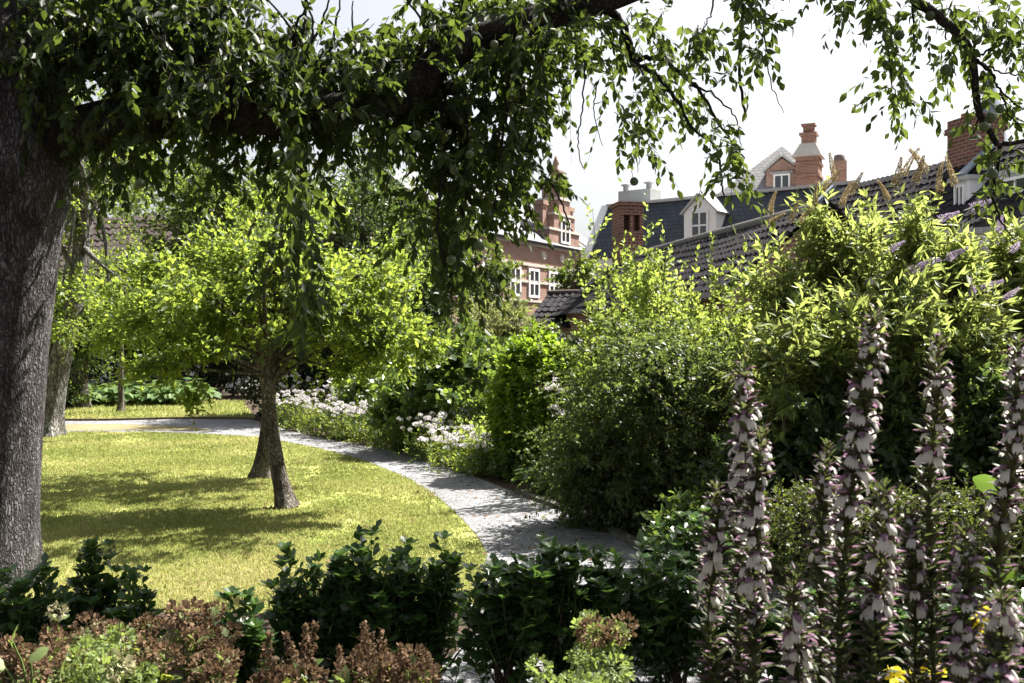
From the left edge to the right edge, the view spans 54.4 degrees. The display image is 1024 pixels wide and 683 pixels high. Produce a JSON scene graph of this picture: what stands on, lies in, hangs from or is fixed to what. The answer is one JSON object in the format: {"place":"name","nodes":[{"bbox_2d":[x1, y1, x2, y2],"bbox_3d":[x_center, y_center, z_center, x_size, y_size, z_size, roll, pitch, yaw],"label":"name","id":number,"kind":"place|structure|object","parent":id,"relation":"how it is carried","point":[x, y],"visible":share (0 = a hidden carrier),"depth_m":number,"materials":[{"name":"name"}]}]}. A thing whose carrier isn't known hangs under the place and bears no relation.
{"place":"outdoors","nodes":[
{"label":"outdoors","id":0,"kind":"place"},
{"bbox_2d":[65,403,247,418],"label":"lawn","id":1,"kind":"structure","parent":0,"point":[155,412],"depth_m":22.71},
{"bbox_2d":[48,239,143,408],"bbox_3d":[-10.744,-0.203,23.820,3.596,4.792,2.635,0,0,0],"label":"young tree","id":2,"kind":"object","parent":1,"relation":"on","point":[80,368],"visible":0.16,"depth_m":23.75,"materials":[{"name":"green plant"}]},
{"bbox_2d":[65,228,164,411],"bbox_3d":[-8.778,-0.511,22.498,2.634,4.221,1.967,0,0,20],"label":"sapling","id":3,"kind":"object","parent":1,"relation":"on","point":[120,404],"visible":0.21,"depth_m":22.56,"materials":[{"name":"green plant"}]},
{"bbox_2d":[65,416,256,420],"bbox_3d":[-10.606,1.575,19.980,10.816,0.050,0.381,0,0,-5],"label":"lawn edging","id":4,"kind":"object","parent":1,"relation":"on","point":[148,418],"visible":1,"depth_m":20.31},
{"bbox_2d":[4,399,491,613],"bbox_3d":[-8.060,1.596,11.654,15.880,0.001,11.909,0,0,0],"label":"lawn","id":5,"kind":"structure","parent":0,"point":[468,533],"depth_m":9.41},
{"bbox_2d":[43,73,189,436],"bbox_3d":[-7.230,-1.536,16.090,3.976,6.354,3.051,0,0,-26],"label":"pale trunk tree","id":6,"kind":"object","parent":5,"relation":"on","point":[66,335],"visible":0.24,"depth_m":16.68,"materials":[{"name":"green plant"}]},
{"bbox_2d":[69,167,431,478],"bbox_3d":[-3.088,-0.177,11.961,4.467,3.598,2.966,0,0,0],"label":"apple tree","id":7,"kind":"object","parent":5,"relation":"on","point":[260,468],"visible":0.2,"depth_m":11.33,"materials":[{"name":"green plant"}]},
{"bbox_2d":[57,187,459,509],"bbox_3d":[-2.288,0.103,9.269,3.615,3.053,2.782,0,0,0],"label":"apple tree","id":8,"kind":"object","parent":5,"relation":"on","point":[216,303],"visible":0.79,"depth_m":9.20,"materials":[{"name":"green plant"}]},
{"bbox_2d":[46,432,728,615],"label":"fallen leaves","id":9,"kind":"object","parent":5,"relation":"on","point":[502,534],"visible":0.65,"depth_m":9.16,"materials":[{"name":"brown plant"}]},
{"bbox_2d":[0,0,1023,587],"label":"fruit tree","id":10,"kind":"object","parent":5,"relation":"on","point":[216,74],"visible":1,"depth_m":6.08,"materials":[{"name":"green plant"}]},
{"bbox_2d":[65,419,952,682],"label":"gravel path","id":11,"kind":"structure","parent":0,"point":[450,489],"depth_m":9.55,"materials":[{"name":"gravel"}]},
{"bbox_2d":[65,424,212,430],"bbox_3d":[-10.655,1.588,18.372,10.722,0.001,1.537,0,0,-1],"label":"worn earth strip","id":12,"kind":"object","parent":11,"relation":"on","point":[112,427],"visible":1,"depth_m":18.39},
{"bbox_2d":[451,551,561,682],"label":"evergreen shrub","id":13,"kind":"object","parent":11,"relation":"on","point":[513,602],"visible":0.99,"depth_m":4.33,"materials":[{"name":"green plant"}]},
{"bbox_2d":[529,531,606,682],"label":"evergreen shrub","id":14,"kind":"object","parent":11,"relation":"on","point":[570,602],"visible":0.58,"depth_m":4.43,"materials":[{"name":"green plant"}]},
{"bbox_2d":[514,490,653,552],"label":"stone kerb","id":15,"kind":"structure","parent":11,"relation":"on","point":[627,538],"depth_m":8.19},
{"bbox_2d":[578,530,672,682],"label":"evergreen shrub","id":16,"kind":"object","parent":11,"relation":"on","point":[617,594],"visible":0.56,"depth_m":4.45,"materials":[{"name":"green plant"}]},
{"bbox_2d":[634,548,706,682],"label":"evergreen shrub","id":17,"kind":"object","parent":11,"relation":"on","point":[675,633],"visible":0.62,"depth_m":4.54,"materials":[{"name":"green plant"}]},
{"bbox_2d":[643,505,735,643],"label":"evergreen shrub","id":18,"kind":"object","parent":11,"relation":"on","point":[681,543],"visible":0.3,"depth_m":5.17,"materials":[{"name":"green plant"}]},
{"bbox_2d":[0,384,1023,682],"bbox_3d":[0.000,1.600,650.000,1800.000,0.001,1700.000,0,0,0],"label":"ground","id":19,"kind":"structure","parent":0,"point":[500,482],"depth_m":8.39,"materials":[{"name":"soil"}]},
{"bbox_2d":[0,624,65,682],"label":"leaf plant","id":20,"kind":"object","parent":19,"relation":"on","point":[39,654],"visible":1,"depth_m":3.40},
{"bbox_2d":[0,552,77,682],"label":"evergreen shrub","id":21,"kind":"object","parent":19,"relation":"on","point":[24,613],"visible":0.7,"depth_m":4.59,"materials":[{"name":"green plant"}]},
{"bbox_2d":[0,633,82,682],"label":"hydrangea","id":22,"kind":"object","parent":19,"relation":"on","point":[45,665],"visible":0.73,"depth_m":3.56,"materials":[{"name":"brown plant"}]},
{"bbox_2d":[36,600,121,682],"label":"hydrangea","id":23,"kind":"object","parent":19,"relation":"on","point":[56,633],"visible":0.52,"depth_m":3.87,"materials":[{"name":"brown plant"}]},
{"bbox_2d":[43,537,142,671],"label":"evergreen shrub","id":24,"kind":"object","parent":19,"relation":"on","point":[100,597],"visible":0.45,"depth_m":4.87,"materials":[{"name":"green plant"}]},
{"bbox_2d":[48,622,159,682],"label":"hydrangea","id":25,"kind":"object","parent":19,"relation":"on","point":[95,668],"visible":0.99,"depth_m":3.46,"materials":[{"name":"green plant"}]},
{"bbox_2d":[57,10,212,234],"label":"leafy tree","id":26,"kind":"object","parent":19,"relation":"on","point":[139,197],"visible":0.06,"depth_m":40.13,"materials":[{"name":"green plant"}]},
{"bbox_2d":[103,563,167,662],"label":"evergreen shrub","id":27,"kind":"object","parent":19,"relation":"on","point":[146,595],"visible":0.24,"depth_m":4.70,"materials":[{"name":"green plant"}]},
{"bbox_2d":[97,611,187,682],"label":"hydrangea","id":28,"kind":"object","parent":19,"relation":"on","point":[154,650],"visible":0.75,"depth_m":3.76,"materials":[{"name":"brown plant"}]},
{"bbox_2d":[59,211,258,389],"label":"tiled cottage","id":29,"kind":"structure","parent":19,"relation":"on","point":[97,243],"depth_m":34.21,"materials":[{"name":"white paint"}]},
{"bbox_2d":[49,292,330,396],"bbox_3d":[-9.952,0.156,29.344,10.028,3.860,2.838,0,0,0],"label":"evergreen hedge","id":30,"kind":"object","parent":19,"relation":"on","point":[223,380],"visible":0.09,"depth_m":28.91,"materials":[{"name":"green plant"}]},
{"bbox_2d":[100,134,287,394],"bbox_3d":[-9.115,-2.474,29.700,6.305,8.179,5.838,0,0,0],"label":"leafy tree","id":31,"kind":"object","parent":19,"relation":"on","point":[179,219],"visible":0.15,"depth_m":29.26,"materials":[{"name":"green plant"}]},
{"bbox_2d":[163,596,244,682],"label":"hydrangea","id":32,"kind":"object","parent":19,"relation":"on","point":[199,636],"visible":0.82,"depth_m":3.93,"materials":[{"name":"brown plant"}]},
{"bbox_2d":[183,642,244,682],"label":"hydrangea","id":33,"kind":"object","parent":19,"relation":"on","point":[217,669],"visible":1,"depth_m":3.50,"materials":[{"name":"brown plant"}]},
{"bbox_2d":[200,586,278,682],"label":"evergreen shrub","id":34,"kind":"object","parent":19,"relation":"on","point":[250,641],"visible":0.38,"depth_m":4.17,"materials":[{"name":"green plant"}]},
{"bbox_2d":[247,620,329,682],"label":"astilbe","id":35,"kind":"object","parent":19,"relation":"on","point":[297,672],"visible":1,"depth_m":3.48,"materials":[{"name":"brown plant"}]},
{"bbox_2d":[276,389,319,431],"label":"flowering plant","id":36,"kind":"object","parent":19,"relation":"on","point":[291,418],"visible":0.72,"depth_m":17.76,"materials":[{"name":"green plant"}]},
{"bbox_2d":[279,393,342,435],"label":"flowering plant","id":37,"kind":"object","parent":19,"relation":"on","point":[307,401],"visible":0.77,"depth_m":16.99,"materials":[{"name":"green plant"}]},
{"bbox_2d":[259,541,363,682],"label":"evergreen shrub","id":38,"kind":"object","parent":19,"relation":"on","point":[293,610],"visible":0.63,"depth_m":4.43,"materials":[{"name":"green plant"}]},
{"bbox_2d":[311,402,367,442],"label":"flowering plant","id":39,"kind":"object","parent":19,"relation":"on","point":[336,431],"visible":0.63,"depth_m":16.07,"materials":[{"name":"green plant"}]},
{"bbox_2d":[232,296,455,416],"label":"evergreen hedge","id":40,"kind":"object","parent":19,"relation":"on","point":[304,371],"visible":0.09,"depth_m":21.35,"materials":[{"name":"green plant"}]},
{"bbox_2d":[329,620,382,682],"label":"astilbe","id":41,"kind":"object","parent":19,"relation":"on","point":[362,651],"visible":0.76,"depth_m":3.60,"materials":[{"name":"brown plant"}]},
{"bbox_2d":[272,134,440,406],"bbox_3d":[-3.357,-1.482,20.925,4.314,6.214,3.422,0,0,0],"label":"dark tree","id":42,"kind":"object","parent":19,"relation":"on","point":[363,232],"visible":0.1,"depth_m":20.54,"materials":[{"name":"green plant"}]},
{"bbox_2d":[328,398,388,447],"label":"flowering plant","id":43,"kind":"object","parent":19,"relation":"on","point":[361,438],"visible":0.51,"depth_m":15.24,"materials":[{"name":"green plant"}]},
{"bbox_2d":[316,519,430,682],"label":"evergreen shrub","id":44,"kind":"object","parent":19,"relation":"on","point":[368,588],"visible":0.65,"depth_m":4.42,"materials":[{"name":"green plant"}]},
{"bbox_2d":[355,399,413,449],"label":"flowering plant","id":45,"kind":"object","parent":19,"relation":"on","point":[371,440],"visible":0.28,"depth_m":14.65,"materials":[{"name":"green plant"}]},
{"bbox_2d":[326,334,461,435],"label":"laurel shrub","id":46,"kind":"object","parent":19,"relation":"on","point":[348,394],"visible":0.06,"depth_m":16.74,"materials":[{"name":"green plant"}]},
{"bbox_2d":[353,628,445,682],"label":"astilbe","id":47,"kind":"object","parent":19,"relation":"on","point":[392,669],"visible":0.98,"depth_m":3.50,"materials":[{"name":"brown plant"}]},
{"bbox_2d":[376,408,428,453],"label":"flowering plant","id":48,"kind":"object","parent":19,"relation":"on","point":[393,437],"visible":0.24,"depth_m":14.21,"materials":[{"name":"green plant"}]},
{"bbox_2d":[382,530,472,682],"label":"evergreen shrub","id":49,"kind":"object","parent":19,"relation":"on","point":[435,606],"visible":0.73,"depth_m":4.55,"materials":[{"name":"green plant"}]},
{"bbox_2d":[388,411,466,460],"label":"flowering plant","id":50,"kind":"object","parent":19,"relation":"on","point":[442,415],"visible":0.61,"depth_m":13.33,"materials":[{"name":"green plant"}]},
{"bbox_2d":[379,172,498,330],"bbox_3d":[-1.672,-1.334,22.980,2.754,5.916,2.910,0,0,0],"label":"dark tree","id":51,"kind":"object","parent":19,"relation":"on","point":[425,212],"visible":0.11,"depth_m":22.66,"materials":[{"name":"green plant"}]},
{"bbox_2d":[408,423,475,470],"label":"flowering plant","id":52,"kind":"object","parent":19,"relation":"on","point":[467,428],"visible":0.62,"depth_m":12.52,"materials":[{"name":"green plant"}]},
{"bbox_2d":[351,317,535,452],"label":"laurel shrub","id":53,"kind":"object","parent":19,"relation":"on","point":[433,385],"visible":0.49,"depth_m":13.95,"materials":[{"name":"green plant"}]},
{"bbox_2d":[425,431,492,474],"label":"flowering plant","id":54,"kind":"object","parent":19,"relation":"on","point":[457,460],"visible":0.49,"depth_m":11.99,"materials":[{"name":"green plant"}]},
{"bbox_2d":[430,398,489,461],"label":"leafy plant","id":55,"kind":"object","parent":19,"relation":"on","point":[465,423],"visible":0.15,"depth_m":13.19,"materials":[{"name":"green plant"}]},
{"bbox_2d":[331,156,591,329],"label":"brick mansion","id":56,"kind":"structure","parent":19,"relation":"on","point":[542,254],"depth_m":54.43,"materials":[{"name":"brick"}]},
{"bbox_2d":[443,404,493,474],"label":"leafy plant","id":57,"kind":"object","parent":19,"relation":"on","point":[478,430],"visible":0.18,"depth_m":12.28,"materials":[{"name":"green plant"}]},
{"bbox_2d":[453,241,532,331],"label":"slender tree","id":58,"kind":"object","parent":19,"relation":"on","point":[506,268],"visible":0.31,"depth_m":33.65,"materials":[{"name":"green plant"}]},
{"bbox_2d":[451,278,546,406],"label":"willowy shrub","id":59,"kind":"object","parent":19,"relation":"on","point":[499,326],"visible":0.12,"depth_m":16.91,"materials":[{"name":"green plant"}]},
{"bbox_2d":[459,441,544,483],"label":"leafy plant","id":60,"kind":"object","parent":19,"relation":"on","point":[495,464],"visible":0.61,"depth_m":11.55,"materials":[{"name":"green plant"}]},
{"bbox_2d":[422,308,622,410],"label":"evergreen hedge","id":61,"kind":"object","parent":19,"relation":"on","point":[576,340],"depth_m":18.78,"materials":[{"name":"green plant"}]},
{"bbox_2d":[475,316,588,480],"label":"clipped shrub","id":62,"kind":"object","parent":19,"relation":"on","point":[511,386],"visible":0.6,"depth_m":11.47,"materials":[{"name":"green plant"}]},
{"bbox_2d":[529,289,578,338],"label":"tiled shed","id":63,"kind":"structure","parent":19,"relation":"on","point":[553,301],"depth_m":29.95,"materials":[{"name":"tile"}]},
{"bbox_2d":[525,653,608,682],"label":"seed head plant","id":64,"kind":"object","parent":19,"relation":"on","point":[569,674],"visible":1,"depth_m":3.12,"materials":[{"name":"green plant"}]},
{"bbox_2d":[541,244,602,289],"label":"slender tree","id":65,"kind":"object","parent":19,"relation":"on","point":[565,278],"visible":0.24,"depth_m":32.96,"materials":[{"name":"green plant"}]},
{"bbox_2d":[539,407,654,533],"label":"feathery shrub","id":66,"kind":"object","parent":19,"relation":"on","point":[593,509],"visible":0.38,"depth_m":8.43,"materials":[{"name":"green plant"}]},
{"bbox_2d":[563,609,638,682],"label":"seed head plant","id":67,"kind":"object","parent":19,"relation":"on","point":[607,632],"visible":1,"depth_m":3.38,"materials":[{"name":"green plant"}]},
{"bbox_2d":[566,193,688,423],"bbox_3d":[1.205,0.007,10.516,1.326,3.191,0.698,0,0,0],"label":"tall shoot shrub","id":68,"kind":"object","parent":19,"relation":"on","point":[600,278],"visible":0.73,"depth_m":10.46,"materials":[{"name":"green plant"}]},
{"bbox_2d":[545,230,713,450],"bbox_3d":[1.410,0.267,11.504,2.067,3.034,1.915,0,0,0],"label":"upright shrub","id":69,"kind":"object","parent":19,"relation":"on","point":[671,305],"visible":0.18,"depth_m":11.34,"materials":[{"name":"green plant"}]},
{"bbox_2d":[511,292,759,536],"bbox_3d":[1.205,0.756,8.630,2.446,2.373,2.218,0,0,0],"label":"feathery shrub","id":70,"kind":"object","parent":19,"relation":"on","point":[664,378],"visible":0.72,"depth_m":8.22,"materials":[{"name":"green plant"}]},
{"bbox_2d":[634,476,725,562],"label":"leafy plant","id":71,"kind":"object","parent":19,"relation":"on","point":[691,500],"visible":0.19,"depth_m":7.01,"materials":[{"name":"green plant"}]},
{"bbox_2d":[646,273,775,429],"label":"upright shrub","id":72,"kind":"object","parent":19,"relation":"on","point":[680,315],"visible":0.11,"depth_m":10.46,"materials":[{"name":"green plant"}]},
{"bbox_2d":[691,478,738,682],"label":"acanthus","id":73,"kind":"object","parent":19,"relation":"on","point":[712,557],"visible":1,"depth_m":2.73,"materials":[{"name":"plant"}]},
{"bbox_2d":[676,227,772,433],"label":"tall shoot shrub","id":74,"kind":"object","parent":19,"relation":"on","point":[691,313],"visible":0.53,"depth_m":10.02,"materials":[{"name":"green plant"}]},
{"bbox_2d":[553,201,898,345],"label":"pantile outbuilding","id":75,"kind":"structure","parent":19,"relation":"on","point":[627,216],"depth_m":21.97,"materials":[{"name":"tile"}]},
{"bbox_2d":[683,577,775,682],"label":"evergreen shrub","id":76,"kind":"object","parent":19,"relation":"on","point":[723,627],"visible":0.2,"depth_m":4.36,"materials":[{"name":"green plant"}]},
{"bbox_2d":[677,412,805,567],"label":"shade shrub","id":77,"kind":"object","parent":19,"relation":"on","point":[719,468],"visible":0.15,"depth_m":7.20,"materials":[{"name":"green plant"}]},
{"bbox_2d":[717,355,766,682],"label":"acanthus","id":78,"kind":"object","parent":19,"relation":"on","point":[746,423],"visible":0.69,"depth_m":2.70,"materials":[{"name":"plant"}]},
{"bbox_2d":[731,422,776,682],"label":"acanthus","id":79,"kind":"object","parent":19,"relation":"on","point":[751,587],"visible":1,"depth_m":2.53,"materials":[{"name":"plant"}]},
{"bbox_2d":[773,561,819,682],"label":"acanthus","id":80,"kind":"object","parent":19,"relation":"on","point":[797,649],"visible":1,"depth_m":2.48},
{"bbox_2d":[761,586,850,682],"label":"evergreen shrub","id":81,"kind":"object","parent":19,"relation":"on","point":[777,673],"visible":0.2,"depth_m":4.27,"materials":[{"name":"green plant"}]},
{"bbox_2d":[703,286,920,557],"bbox_3d":[2.225,0.596,7.411,1.357,2.018,1.208,0,0,-23],"label":"leafy shrub","id":82,"kind":"object","parent":19,"relation":"on","point":[802,349],"visible":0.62,"depth_m":7.18,"materials":[{"name":"green plant"}]},
{"bbox_2d":[724,152,903,428],"bbox_3d":[2.545,0.026,8.090,1.776,3.166,1.707,0,0,0],"label":"buddleia","id":83,"kind":"object","parent":19,"relation":"on","point":[818,241],"visible":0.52,"depth_m":8.11,"materials":[{"name":"green plant"}]},
{"bbox_2d":[803,437,845,682],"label":"acanthus","id":84,"kind":"object","parent":19,"relation":"on","point":[823,489],"visible":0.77,"depth_m":2.79,"materials":[{"name":"plant"}]},
{"bbox_2d":[766,376,912,576],"bbox_3d":[2.419,1.008,7.217,1.328,1.540,1.408,0,0,0],"label":"shade shrub","id":85,"kind":"object","parent":19,"relation":"on","point":[820,423],"visible":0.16,"depth_m":6.93,"materials":[{"name":"green plant"}]},
{"bbox_2d":[815,302,891,682],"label":"acanthus","id":86,"kind":"object","parent":19,"relation":"on","point":[851,464],"visible":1,"depth_m":2.48,"materials":[{"name":"plant"}]},
{"bbox_2d":[825,577,912,682],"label":"evergreen shrub","id":87,"kind":"object","parent":19,"relation":"on","point":[857,669],"visible":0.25,"depth_m":4.34,"materials":[{"name":"green plant"}]},
{"bbox_2d":[849,478,906,682],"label":"acanthus","id":88,"kind":"object","parent":19,"relation":"on","point":[877,613],"visible":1,"depth_m":2.34,"materials":[{"name":"plant"}]},
{"bbox_2d":[735,464,1023,610],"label":"box hedge","id":89,"kind":"object","parent":19,"relation":"on","point":[968,503],"visible":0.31,"depth_m":5.85,"materials":[{"name":"green plant"}]},
{"bbox_2d":[757,238,1014,556],"bbox_3d":[2.805,0.440,7.345,1.696,2.334,1.644,0,0,29],"label":"leafy shrub","id":90,"kind":"object","parent":19,"relation":"on","point":[897,335],"visible":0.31,"depth_m":6.95,"materials":[{"name":"green plant"}]},
{"bbox_2d":[893,500,936,682],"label":"acanthus","id":91,"kind":"object","parent":19,"relation":"on","point":[914,566],"visible":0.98,"depth_m":2.70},
{"bbox_2d":[818,113,1023,258],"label":"dark roof house","id":92,"kind":"structure","parent":19,"relation":"on","point":[963,152],"depth_m":24.21,"materials":[{"name":"tile"}]},
{"bbox_2d":[830,147,1023,454],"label":"buddleia","id":93,"kind":"object","parent":19,"relation":"on","point":[994,282],"visible":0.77,"depth_m":7.29,"materials":[{"name":"green plant"}]},
{"bbox_2d":[908,330,956,682],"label":"acanthus","id":94,"kind":"object","parent":19,"relation":"on","point":[932,451],"visible":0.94,"depth_m":2.70,"materials":[{"name":"plant"}]},
{"bbox_2d":[889,582,983,682],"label":"evergreen shrub","id":95,"kind":"object","parent":19,"relation":"on","point":[944,624],"visible":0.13,"depth_m":4.26,"materials":[{"name":"green plant"}]},
{"bbox_2d":[857,336,1020,583],"bbox_3d":[2.968,0.894,6.795,1.304,1.900,1.151,0,0,-19],"label":"shade shrub","id":96,"kind":"object","parent":19,"relation":"on","point":[960,461],"visible":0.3,"depth_m":6.63,"materials":[{"name":"green plant"}]},
{"bbox_2d":[938,520,990,682],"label":"acanthus","id":97,"kind":"object","parent":19,"relation":"on","point":[965,582],"visible":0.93,"depth_m":2.46,"materials":[{"name":"plant"}]},
{"bbox_2d":[936,225,1023,261],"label":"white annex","id":98,"kind":"object","parent":19,"relation":"on","point":[979,231],"visible":0.05,"depth_m":19.82,"materials":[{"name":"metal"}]},
{"bbox_2d":[952,350,1023,584],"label":"shade shrub","id":99,"kind":"object","parent":19,"relation":"on","point":[995,436],"visible":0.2,"depth_m":6.57,"materials":[{"name":"green plant"}]},
{"bbox_2d":[960,571,1023,682],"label":"evergreen shrub","id":100,"kind":"object","parent":19,"relation":"on","point":[1020,597],"visible":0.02,"depth_m":4.28,"materials":[{"name":"green plant"}]},
{"bbox_2d":[965,583,1023,682],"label":"acanthus","id":101,"kind":"object","parent":19,"relation":"on","point":[999,656],"visible":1,"depth_m":2.09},
{"bbox_2d":[973,474,1023,601],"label":"leaf plant","id":102,"kind":"object","parent":19,"relation":"on","point":[981,481],"visible":0.32,"depth_m":3.09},
{"bbox_2d":[975,332,1023,682],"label":"acanthus","id":103,"kind":"object","parent":19,"relation":"on","point":[1002,517],"visible":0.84,"depth_m":2.63,"materials":[{"name":"plant"}]},
{"bbox_2d":[54,0,1023,239],"label":"sky","id":104,"kind":"structure","parent":0,"point":[814,85],"materials":[{"name":"white"}]},
{"bbox_2d":[511,449,568,494],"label":"hosta","id":105,"kind":"object","parent":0,"point":[522,477],"visible":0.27,"depth_m":10.41,"materials":[{"name":"green plant"}]},
{"bbox_2d":[583,180,861,278],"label":"slate roof house","id":106,"kind":"structure","parent":0,"point":[675,215],"depth_m":49.63,"materials":[{"name":"tile"}]},
{"bbox_2d":[690,210,708,236],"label":"window","id":107,"kind":"structure","parent":106,"relation":"in","point":[699,224],"depth_m":48.37,"materials":[{"name":"white paint"}]},
{"bbox_2d":[719,123,825,192],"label":"house","id":108,"kind":"structure","parent":0,"point":[781,166],"depth_m":60.44,"materials":[{"name":"red brick"}]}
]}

